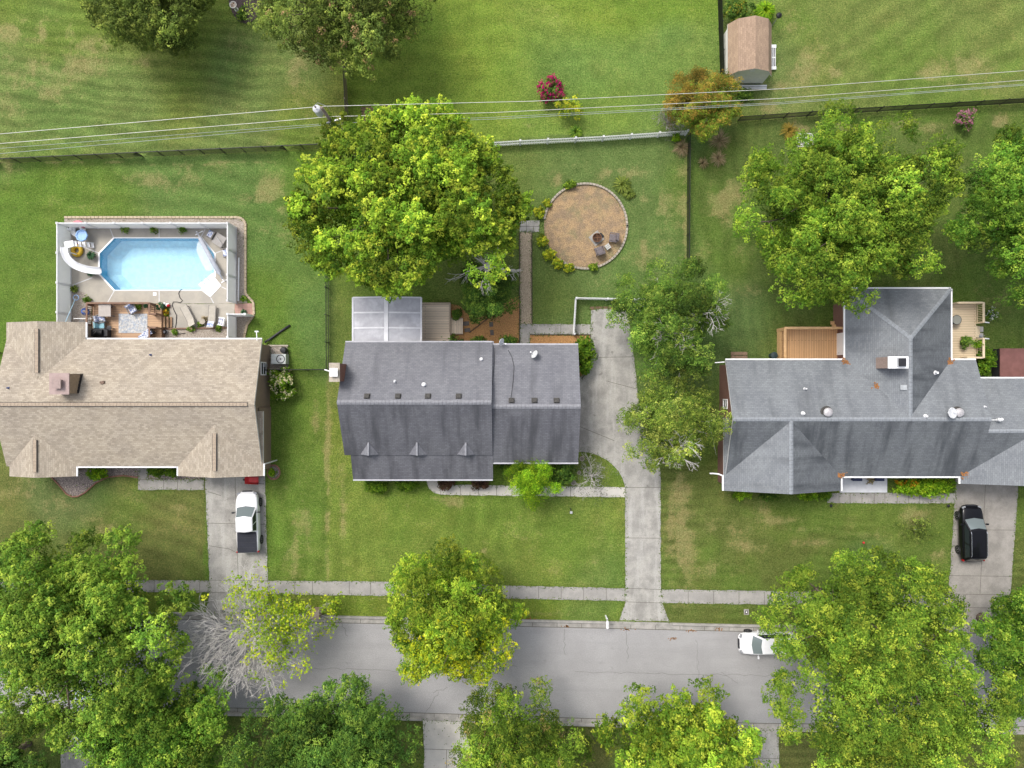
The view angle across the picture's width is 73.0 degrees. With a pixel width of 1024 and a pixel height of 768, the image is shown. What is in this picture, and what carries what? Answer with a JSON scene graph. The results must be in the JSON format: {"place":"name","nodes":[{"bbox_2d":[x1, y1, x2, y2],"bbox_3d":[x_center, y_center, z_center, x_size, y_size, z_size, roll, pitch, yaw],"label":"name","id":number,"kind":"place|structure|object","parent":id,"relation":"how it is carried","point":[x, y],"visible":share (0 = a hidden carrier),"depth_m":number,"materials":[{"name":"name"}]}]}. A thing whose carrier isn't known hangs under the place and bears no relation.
{"place":"outdoors","nodes":[
{"label":"outdoors","id":0,"kind":"place"},
{"bbox_2d":[61,721,95,767],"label":"driveway","id":1,"kind":"structure","parent":0,"point":[73,762],"depth_m":57.98,"materials":[{"name":"concrete"}]},
{"bbox_2d":[0,580,208,592],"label":"pavement","id":2,"kind":"structure","parent":0,"point":[196,585],"depth_m":57.98,"materials":[{"name":"concrete"}]},
{"bbox_2d":[165,303,234,327],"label":"patio","id":3,"kind":"structure","parent":0,"point":[197,311],"depth_m":57.98,"materials":[{"name":"concrete"}]},
{"bbox_2d":[180,304,196,326],"bbox_3d":[-26.977,-5.672,57.661,0.640,0.677,1.897,-28,90,0],"label":"sun lounger","id":4,"kind":"object","parent":3,"relation":"on","point":[188,315],"visible":1,"depth_m":57.63,"materials":[{"name":"beige fabric"}]},
{"bbox_2d":[206,305,216,327],"bbox_3d":[-25.018,-5.607,57.658,0.640,0.683,1.897,3,90,0],"label":"sun lounger","id":5,"kind":"object","parent":3,"relation":"on","point":[211,316],"visible":1,"depth_m":57.63,"materials":[{"name":"beige fabric"}]},
{"bbox_2d":[205,476,269,612],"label":"driveway","id":6,"kind":"structure","parent":0,"point":[225,559],"depth_m":57.98,"materials":[{"name":"concrete"}]},
{"bbox_2d":[231,490,262,552],"bbox_3d":[-21.851,11.400,57.138,2.340,1.716,5.140,-2,90,0],"label":"pickup truck","id":7,"kind":"object","parent":6,"relation":"on","point":[247,524],"visible":1,"depth_m":56.89,"materials":[{"name":"white paint"}]},
{"bbox_2d":[268,581,624,600],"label":"pavement","id":8,"kind":"structure","parent":0,"point":[364,588],"depth_m":57.98,"materials":[{"name":"concrete"}]},
{"bbox_2d":[423,720,471,767],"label":"driveway","id":9,"kind":"structure","parent":0,"point":[437,750],"depth_m":57.98,"materials":[{"name":"concrete"}]},
{"bbox_2d":[0,0,1023,767],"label":"lawn","id":10,"kind":"structure","parent":0,"point":[354,518],"depth_m":58.00,"materials":[{"name":"green plant"}]},
{"bbox_2d":[0,722,50,767],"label":"street tree","id":11,"kind":"object","parent":10,"relation":"on","point":[9,756],"visible":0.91,"depth_m":52.81,"materials":[{"name":"green plant"}]},
{"bbox_2d":[0,519,198,753],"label":"street tree","id":12,"kind":"object","parent":10,"relation":"on","point":[43,621],"visible":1,"depth_m":48.95,"materials":[{"name":"green plant"}]},
{"bbox_2d":[53,468,203,495],"bbox_3d":[-32.279,7.951,58.003,13.049,0.034,3.088,0,90,0],"label":"garden bed","id":13,"kind":"object","parent":10,"relation":"on","point":[69,484],"visible":0.46,"depth_m":57.99,"materials":[{"name":"brown soil"}]},
{"bbox_2d":[85,468,108,480],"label":"boxwood","id":14,"kind":"object","parent":13,"relation":"on","point":[93,474],"visible":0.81,"depth_m":56.98,"materials":[{"name":"green plant"}]},
{"bbox_2d":[86,302,171,337],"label":"wooden deck","id":15,"kind":"structure","parent":10,"relation":"on","point":[155,320],"depth_m":57.40,"materials":[{"name":"brown wood"}]},
{"bbox_2d":[91,329,110,337],"bbox_3d":[-33.728,-4.172,56.775,1.360,1.230,0.660,0,90,0],"label":"gas grill","id":16,"kind":"object","parent":15,"relation":"on","point":[102,333],"visible":1,"depth_m":56.48,"materials":[{"name":"black metal"}]},
{"bbox_2d":[98,304,114,316],"bbox_3d":[-33.369,-6.026,57.025,1.020,0.750,1.020,0,90,0],"label":"patio table","id":17,"kind":"object","parent":15,"relation":"on","point":[104,310],"visible":1,"depth_m":56.65,"materials":[{"name":"stone"}]},
{"bbox_2d":[119,314,146,332],"bbox_3d":[-31.436,-5.030,57.388,2.379,0.020,1.597,0,90,0],"label":"outdoor rug","id":18,"kind":"object","parent":15,"relation":"on","point":[134,323],"visible":1,"depth_m":57.38,"materials":[{"name":"white fabric"}]},
{"bbox_2d":[0,321,276,477],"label":"house","id":19,"kind":"structure","parent":10,"relation":"on","point":[76,398],"depth_m":54.39,"materials":[{"name":"beige"}]},
{"bbox_2d":[77,0,215,59],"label":"shade tree","id":20,"kind":"object","parent":10,"relation":"on","point":[147,21],"visible":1,"depth_m":52.31,"materials":[{"name":"green plant"}]},
{"bbox_2d":[43,658,258,767],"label":"street tree","id":21,"kind":"object","parent":10,"relation":"on","point":[129,744],"visible":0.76,"depth_m":50.43,"materials":[{"name":"green plant"}]},
{"bbox_2d":[72,229,233,303],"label":"pool deck","id":22,"kind":"structure","parent":10,"relation":"on","point":[96,288],"depth_m":57.97,"materials":[{"name":"concrete"}]},
{"bbox_2d":[60,240,101,273],"bbox_3d":[-35.473,-10.287,56.943,1.997,2.134,3.149,-20,90,0],"label":"pool slide","id":23,"kind":"object","parent":22,"relation":"on","point":[69,260],"visible":1,"depth_m":56.77,"materials":[{"name":"white plastic"}]},
{"bbox_2d":[55,222,236,321],"bbox_3d":[-30.030,-8.242,57.055,14.014,1.890,9.824,0,90,0],"label":"privacy fence","id":24,"kind":"object","parent":22,"relation":"on","point":[63,281],"visible":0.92,"depth_m":56.94,"materials":[{"name":"plastic"}]},
{"bbox_2d":[98,237,220,296],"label":"swimming pool","id":25,"kind":"structure","parent":22,"relation":"in","point":[149,263],"depth_m":59.50,"materials":[{"name":"blue liquid"}]},
{"bbox_2d":[195,231,226,282],"bbox_3d":[-25.439,-10.483,57.710,1.418,0.810,4.649,-29,90,0],"label":"cover reel","id":26,"kind":"object","parent":22,"relation":"on","point":[208,261],"visible":0.98,"depth_m":57.95,"materials":[{"name":"white plastic"}]},
{"bbox_2d":[64,218,250,337],"bbox_3d":[-29.599,-8.465,57.993,15.862,0.054,10.964,0,90,0],"label":"gravel bed","id":27,"kind":"object","parent":10,"relation":"on","point":[79,305],"visible":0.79,"depth_m":57.97,"materials":[{"name":"beige gravel"}]},
{"bbox_2d":[226,313,252,337],"bbox_3d":[-22.407,-4.756,57.080,1.583,1.840,2.029,0,90,0],"label":"privacy fence","id":28,"kind":"object","parent":27,"relation":"on","point":[231,325],"visible":0.95,"depth_m":56.95,"materials":[{"name":"plastic"}]},
{"bbox_2d":[64,216,254,337],"bbox_3d":[-27.661,-12.318,57.940,18.247,0.120,8.347,34,90,0],"label":"stone border","id":29,"kind":"object","parent":10,"relation":"on","point":[190,217],"visible":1,"depth_m":57.88,"materials":[{"name":"beige stone"}]},
{"bbox_2d":[0,144,321,162],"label":"chain link fence","id":30,"kind":"object","parent":10,"relation":"on","point":[277,147],"visible":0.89,"depth_m":57.31,"materials":[{"name":"black metal"}]},
{"bbox_2d":[138,468,203,489],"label":"front walk","id":31,"kind":"structure","parent":10,"relation":"on","point":[195,484],"depth_m":57.97,"materials":[{"name":"concrete"}]},
{"bbox_2d":[235,303,253,313],"bbox_3d":[-22.441,-6.291,57.999,1.613,0.042,0.966,0,90,0],"label":"brick landing","id":32,"kind":"object","parent":10,"relation":"on","point":[247,307],"visible":0.72,"depth_m":57.98,"materials":[{"name":"brick"}]},
{"bbox_2d":[229,0,261,23],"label":"shade garden bed","id":33,"kind":"object","parent":10,"relation":"on","point":[239,3],"visible":0.61,"depth_m":57.99,"materials":[{"name":"brown soil"}]},
{"bbox_2d":[177,559,344,709],"bbox_3d":[-20.460,20.330,53.851,10.621,9.219,12.290,30,90,0],"label":"dying tree","id":34,"kind":"object","parent":10,"relation":"on","point":[259,636],"visible":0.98,"depth_m":53.11,"materials":[{"name":"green plant"}]},
{"bbox_2d":[270,347,287,367],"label":"utility gravel","id":35,"kind":"structure","parent":10,"relation":"on","point":[275,350],"depth_m":57.99,"materials":[{"name":"grey gravel"}]},
{"bbox_2d":[271,354,288,363],"bbox_3d":[-19.304,-2.066,57.562,1.220,0.875,0.820,0,90,0],"label":"air conditioner","id":36,"kind":"object","parent":35,"relation":"on","point":[279,358],"visible":1,"depth_m":57.16,"materials":[{"name":"grey metal"}]},
{"bbox_2d":[266,366,296,401],"bbox_3d":[-19.033,0.002,57.164,2.278,1.706,2.898,-16,90,0],"label":"hydrangea","id":37,"kind":"object","parent":10,"relation":"on","point":[282,383],"visible":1,"depth_m":56.83,"materials":[{"name":"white plant"}]},
{"bbox_2d":[220,671,424,767],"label":"street tree","id":38,"kind":"object","parent":10,"relation":"on","point":[370,741],"visible":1,"depth_m":50.72,"materials":[{"name":"green plant"}]},
{"bbox_2d":[324,275,328,369],"bbox_3d":[-15.362,-5.718,57.405,0.084,1.190,9.072,0,90,0],"label":"picket fence","id":39,"kind":"object","parent":10,"relation":"on","point":[326,352],"visible":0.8,"depth_m":57.62,"materials":[{"name":"black wood"}]},
{"bbox_2d":[313,103,355,156],"bbox_3d":[-12.887,-18.681,52.293,1.616,11.418,0.984,0,90,0],"label":"utility pole","id":40,"kind":"object","parent":10,"relation":"on","point":[320,111],"visible":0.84,"depth_m":47.64,"materials":[{"name":"grey wood"}]},
{"bbox_2d":[0,80,1021,143],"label":"power line","id":41,"kind":"object","parent":40,"relation":"attached to","point":[519,111],"visible":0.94,"depth_m":48.89,"materials":[{"name":"metal"}]},
{"bbox_2d":[0,85,1022,153],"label":"power line","id":42,"kind":"object","parent":40,"relation":"attached to","point":[527,117],"visible":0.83,"depth_m":50.59,"materials":[{"name":"grey metal"}]},
{"bbox_2d":[2,70,1023,133],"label":"power line","id":43,"kind":"object","parent":40,"relation":"attached to","point":[512,101],"visible":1,"depth_m":47.19,"materials":[{"name":"metal"}]},
{"bbox_2d":[9,84,1018,147],"bbox_3d":[-0.298,-19.540,50.400,87.315,0.025,0.461,-3,90,0],"label":"power line","id":44,"kind":"object","parent":40,"relation":"attached to","point":[524,115],"visible":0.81,"depth_m":50.39,"materials":[{"name":"grey metal"}]},
{"bbox_2d":[242,0,435,81],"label":"shade tree","id":45,"kind":"object","parent":10,"relation":"on","point":[364,22],"visible":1,"depth_m":50.60,"materials":[{"name":"green plant"}]},
{"bbox_2d":[363,481,388,493],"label":"boxwood","id":46,"kind":"object","parent":10,"relation":"on","point":[374,487],"visible":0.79,"depth_m":56.98,"materials":[{"name":"green plant"}]},
{"bbox_2d":[394,481,419,492],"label":"boxwood","id":47,"kind":"object","parent":10,"relation":"on","point":[406,486],"visible":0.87,"depth_m":57.03,"materials":[{"name":"green plant"}]},
{"bbox_2d":[282,92,533,302],"bbox_3d":[-7.588,-13.472,51.636,18.385,12.928,15.162,0,90,0],"label":"maple tree","id":48,"kind":"object","parent":10,"relation":"on","point":[384,198],"visible":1,"depth_m":48.05,"materials":[{"name":"green plant"}]},
{"bbox_2d":[422,303,462,340],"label":"wooden deck","id":49,"kind":"structure","parent":10,"relation":"on","point":[438,322],"depth_m":57.45,"materials":[{"name":"grey wood"}]},
{"bbox_2d":[324,296,580,480],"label":"house","id":50,"kind":"structure","parent":10,"relation":"on","point":[412,405],"depth_m":53.94,"materials":[{"name":"grey"}]},
{"bbox_2d":[382,533,528,686],"bbox_3d":[-4.148,17.087,53.110,10.962,9.980,11.756,0,90,0],"label":"street tree","id":51,"kind":"object","parent":10,"relation":"on","point":[470,614],"visible":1,"depth_m":50.35,"materials":[{"name":"green plant"}]},
{"bbox_2d":[447,245,520,293],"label":"dead branches","id":52,"kind":"object","parent":10,"relation":"on","point":[480,268],"visible":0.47,"depth_m":52.49,"materials":[{"name":"wood"}]},
{"bbox_2d":[457,259,520,324],"bbox_3d":[-1.814,-7.415,55.499,5.106,5.202,5.471,0,90,0],"label":"understorey tree","id":53,"kind":"object","parent":10,"relation":"on","point":[486,305],"visible":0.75,"depth_m":54.26,"materials":[{"name":"green plant"}]},
{"bbox_2d":[1,705,1023,733],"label":"kerb","id":54,"kind":"structure","parent":10,"relation":"on","point":[414,716],"depth_m":57.99,"materials":[{"name":"concrete"}]},
{"bbox_2d":[451,296,589,375],"bbox_3d":[0.733,-4.500,58.004,12.600,0.032,5.613,13,90,0],"label":"mulch bed","id":55,"kind":"object","parent":10,"relation":"on","point":[509,326],"visible":0.33,"depth_m":57.99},
{"bbox_2d":[576,335,598,375],"bbox_3d":[5.937,-2.425,57.001,2.347,2.030,3.147,30,90,0],"label":"boxwood","id":56,"kind":"object","parent":55,"relation":"on","point":[585,347],"visible":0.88,"depth_m":56.55,"materials":[{"name":"green plant"}]},
{"bbox_2d":[445,675,597,767],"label":"street tree","id":57,"kind":"object","parent":10,"relation":"on","point":[493,753],"visible":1,"depth_m":51.73,"materials":[{"name":"green plant"}]},
{"bbox_2d":[427,481,624,496],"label":"front walk","id":58,"kind":"structure","parent":10,"relation":"on","point":[502,489],"depth_m":57.97,"materials":[{"name":"concrete"}]},
{"bbox_2d":[520,220,539,231],"bbox_3d":[1.486,-13.212,57.993,1.698,0.054,0.988,0,90,0],"label":"circle threshold","id":59,"kind":"object","parent":10,"relation":"on","point":[531,225],"visible":0.75,"depth_m":57.97,"materials":[{"name":"concrete"}]},
{"bbox_2d":[503,457,562,511],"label":"tree","id":60,"kind":"object","parent":10,"relation":"on","point":[532,479],"visible":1,"depth_m":54.52,"materials":[{"name":"green plant"}]},
{"bbox_2d":[537,73,565,103],"bbox_3d":[3.226,-24.304,57.057,2.458,1.912,2.353,0,90,0],"label":"crepe myrtle","id":61,"kind":"object","parent":10,"relation":"on","point":[548,86],"visible":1,"depth_m":56.72,"materials":[{"name":"pink plant"}]},
{"bbox_2d":[520,324,590,342],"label":"back walk","id":62,"kind":"structure","parent":10,"relation":"on","point":[542,328],"depth_m":57.97,"materials":[{"name":"concrete"}]},
{"bbox_2d":[549,464,576,486],"bbox_3d":[4.147,7.302,56.959,2.430,2.110,2.453,0,90,0],"label":"evergreen shrub","id":63,"kind":"object","parent":10,"relation":"on","point":[562,473],"visible":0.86,"depth_m":56.46,"materials":[{"name":"green plant"}]},
{"bbox_2d":[554,94,583,120],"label":"sapling","id":64,"kind":"object","parent":10,"relation":"on","point":[569,104],"visible":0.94,"depth_m":56.67,"materials":[{"name":"yellow plant"}]},
{"bbox_2d":[141,612,1000,633],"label":"kerb","id":65,"kind":"structure","parent":10,"relation":"on","point":[573,624],"depth_m":57.99,"materials":[{"name":"concrete"}]},
{"bbox_2d":[544,184,625,267],"bbox_3d":[6.147,-13.221,58.003,6.937,0.034,7.143,0,90,0],"label":"fire circle","id":66,"kind":"object","parent":10,"relation":"on","point":[576,217],"visible":0.98,"depth_m":57.99,"materials":[{"name":"brown stone"}]},
{"bbox_2d":[494,129,688,146],"bbox_3d":[6.218,-20.334,57.430,16.745,1.140,0.231,-3,90,0],"label":"white picket fence","id":67,"kind":"object","parent":10,"relation":"on","point":[630,137],"visible":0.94,"depth_m":57.36,"materials":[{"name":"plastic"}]},
{"bbox_2d":[564,447,619,503],"bbox_3d":[6.623,7.473,56.558,4.052,3.255,4.435,23,90,0],"label":"dead shrub","id":68,"kind":"object","parent":10,"relation":"on","point":[590,474],"visible":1,"depth_m":56.72,"materials":[{"name":"grey plant"}]},
{"bbox_2d":[573,297,643,334],"bbox_3d":[8.154,-5.613,57.455,6.165,1.090,3.110,0,90,0],"label":"white picket fence","id":69,"kind":"object","parent":10,"relation":"on","point":[585,298],"visible":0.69,"depth_m":57.16,"materials":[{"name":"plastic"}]},
{"bbox_2d":[612,175,631,194],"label":"yucca plant","id":70,"kind":"object","parent":10,"relation":"on","point":[622,184],"visible":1,"depth_m":57.67,"materials":[{"name":"green plant"}]},
{"bbox_2d":[604,256,732,386],"bbox_3d":[12.186,-4.814,53.962,10.020,8.276,10.319,0,90,0],"label":"driveway tree","id":71,"kind":"object","parent":10,"relation":"on","point":[663,305],"visible":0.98,"depth_m":51.91,"materials":[{"name":"green plant"}]},
{"bbox_2d":[652,103,687,136],"bbox_3d":[12.981,-21.923,57.036,2.941,3.201,3.800,-37,90,0],"label":"dead shrub","id":72,"kind":"object","parent":10,"relation":"on","point":[665,119],"visible":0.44,"depth_m":56.88,"materials":[{"name":"grey plant"}]},
{"bbox_2d":[616,359,735,474],"bbox_3d":[12.437,2.417,54.527,10.051,7.146,8.200,-19,90,0],"label":"driveway tree","id":73,"kind":"object","parent":10,"relation":"on","point":[671,415],"visible":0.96,"depth_m":52.94,"materials":[{"name":"green plant"}]},
{"bbox_2d":[654,431,704,470],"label":"dead branches","id":74,"kind":"object","parent":73,"relation":"attached to","point":[685,441],"visible":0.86,"depth_m":52.77,"materials":[{"name":"grey wood"}]},
{"bbox_2d":[672,138,692,157],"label":"dry grass clump","id":75,"kind":"object","parent":10,"relation":"on","point":[681,148],"visible":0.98,"depth_m":57.72,"materials":[{"name":"brown plant"}]},
{"bbox_2d":[590,674,780,767],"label":"street tree","id":76,"kind":"object","parent":10,"relation":"on","point":[677,738],"visible":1,"depth_m":51.19,"materials":[{"name":"green plant"}]},
{"bbox_2d":[686,133,690,258],"bbox_3d":[14.663,-15.178,57.459,0.075,1.098,11.098,0,90,0],"label":"chain link fence","id":77,"kind":"object","parent":10,"relation":"on","point":[688,185],"visible":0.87,"depth_m":57.38,"materials":[{"name":"black metal"}]},
{"bbox_2d":[662,65,743,143],"bbox_3d":[15.084,-22.007,55.257,6.690,5.686,6.185,0,90,0],"label":"tree","id":78,"kind":"object","parent":10,"relation":"on","point":[699,116],"visible":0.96,"depth_m":53.93,"materials":[{"name":"green plant"}]},
{"bbox_2d":[707,128,732,151],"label":"dry grass clump","id":79,"kind":"object","parent":10,"relation":"on","point":[720,139],"visible":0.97,"depth_m":57.74,"materials":[{"name":"brown plant"}]},
{"bbox_2d":[718,0,724,75],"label":"picket fence","id":80,"kind":"object","parent":10,"relation":"on","point":[721,34],"visible":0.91,"depth_m":57.34,"materials":[{"name":"black metal"}]},
{"bbox_2d":[723,0,756,21],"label":"holly bush","id":81,"kind":"object","parent":10,"relation":"on","point":[736,9],"visible":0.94,"depth_m":56.44,"materials":[{"name":"green plant"}]},
{"bbox_2d":[724,15,771,88],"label":"garden shed","id":82,"kind":"structure","parent":10,"relation":"on","point":[748,50],"depth_m":55.24,"materials":[{"name":"brown wood"}]},
{"bbox_2d":[758,493,780,501],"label":"foundation plant","id":83,"kind":"object","parent":10,"relation":"on","point":[768,496],"visible":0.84,"depth_m":57.37,"materials":[{"name":"green plant"}]},
{"bbox_2d":[780,121,799,140],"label":"dry grass clump","id":84,"kind":"object","parent":10,"relation":"on","point":[789,129],"visible":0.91,"depth_m":57.72,"materials":[{"name":"yellow plant"}]},
{"bbox_2d":[777,321,842,358],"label":"wooden deck","id":85,"kind":"structure","parent":10,"relation":"on","point":[806,342],"depth_m":57.25,"materials":[{"name":"brown wood"}]},
{"bbox_2d":[731,99,965,318],"bbox_3d":[24.365,-12.728,52.046,16.880,12.109,15.913,0,90,0],"label":"maple tree","id":86,"kind":"object","parent":10,"relation":"on","point":[885,216],"visible":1,"depth_m":48.73,"materials":[{"name":"green plant"}]},
{"bbox_2d":[710,287,1023,493],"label":"house","id":87,"kind":"structure","parent":10,"relation":"on","point":[894,389],"depth_m":54.25,"materials":[{"name":"grey"}]},
{"bbox_2d":[738,98,1023,120],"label":"picket fence","id":88,"kind":"object","parent":10,"relation":"on","point":[893,108],"visible":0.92,"depth_m":57.38,"materials":[{"name":"black metal"}]},
{"bbox_2d":[750,545,1023,767],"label":"street tree","id":89,"kind":"object","parent":10,"relation":"on","point":[877,663],"visible":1,"depth_m":48.78,"materials":[{"name":"green plant"}]},
{"bbox_2d":[827,493,954,503],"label":"front walk","id":90,"kind":"structure","parent":10,"relation":"on","point":[869,498],"depth_m":57.97,"materials":[{"name":"concrete"}]},
{"bbox_2d":[894,516,938,541],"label":"scrub sapling","id":91,"kind":"object","parent":10,"relation":"on","point":[917,528],"visible":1,"depth_m":57.26,"materials":[{"name":"green plant"}]},
{"bbox_2d":[892,478,956,500],"bbox_3d":[34.293,8.531,57.262,5.513,1.514,2.244,0,90,0],"label":"flower hedge","id":92,"kind":"object","parent":10,"relation":"on","point":[912,486],"visible":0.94,"depth_m":57.01,"materials":[{"name":"green plant"}]},
{"bbox_2d":[953,108,977,131],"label":"crepe myrtle","id":93,"kind":"object","parent":10,"relation":"on","point":[966,120],"visible":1,"depth_m":56.98,"materials":[{"name":"pink plant"}]},
{"bbox_2d":[952,302,988,358],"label":"wooden deck","id":94,"kind":"structure","parent":10,"relation":"on","point":[967,312],"depth_m":57.25,"materials":[{"name":"beige wood"}]},
{"bbox_2d":[941,122,1023,308],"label":"maple tree","id":95,"kind":"object","parent":10,"relation":"on","point":[1007,188],"visible":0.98,"depth_m":50.36,"materials":[{"name":"green plant"}]},
{"bbox_2d":[976,344,997,376],"bbox_3d":[38.995,-1.946,57.039,1.612,1.940,2.758,-13,90,0],"label":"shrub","id":96,"kind":"object","parent":10,"relation":"on","point":[986,362],"visible":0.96,"depth_m":56.64,"materials":[{"name":"green plant"}]},
{"bbox_2d":[969,585,1023,719],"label":"street tree","id":97,"kind":"object","parent":10,"relation":"on","point":[1005,649],"visible":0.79,"depth_m":51.53,"materials":[{"name":"green plant"}]},
{"bbox_2d":[991,348,1023,376],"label":"patio","id":98,"kind":"structure","parent":10,"relation":"on","point":[1010,362],"depth_m":56.91,"materials":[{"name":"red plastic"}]},
{"bbox_2d":[0,620,1023,725],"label":"road","id":99,"kind":"structure","parent":0,"point":[591,672],"depth_m":58.00,"materials":[{"name":"grey asphalt"}]},
{"bbox_2d":[738,629,795,658],"bbox_3d":[21.095,21.450,57.198,4.710,1.596,2.340,-1,90,0],"label":"sedan car","id":100,"kind":"object","parent":99,"relation":"on","point":[750,641],"visible":0.66,"depth_m":56.94,"materials":[{"name":"white paint"}]},
{"bbox_2d":[520,232,531,323],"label":"gravel path","id":101,"kind":"structure","parent":0,"point":[525,285],"depth_m":57.98,"materials":[{"name":"gravel"}]},
{"bbox_2d":[579,309,667,620],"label":"driveway","id":102,"kind":"structure","parent":0,"point":[608,390],"depth_m":57.98,"materials":[{"name":"concrete"}]},
{"bbox_2d":[732,730,778,767],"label":"driveway","id":103,"kind":"structure","parent":0,"point":[771,742],"depth_m":57.98,"materials":[{"name":"concrete"}]},
{"bbox_2d":[752,1,775,21],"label":"ornamental grass","id":104,"kind":"object","parent":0,"point":[765,9],"depth_m":56.89,"materials":[{"name":"green plant"}]},
{"bbox_2d":[661,589,1012,606],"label":"pavement","id":105,"kind":"structure","parent":0,"point":[714,596],"depth_m":57.98,"materials":[{"name":"concrete"}]},
{"bbox_2d":[945,478,1017,625],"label":"driveway","id":106,"kind":"structure","parent":0,"point":[980,585],"depth_m":57.98,"materials":[{"name":"concrete"}]},
{"bbox_2d":[954,504,988,561],"bbox_3d":[38.050,12.335,57.132,2.340,1.729,4.690,-1,90,0],"label":"suv car","id":107,"kind":"object","parent":106,"relation":"on","point":[972,546],"visible":1,"depth_m":56.74,"materials":[{"name":"black paint"}]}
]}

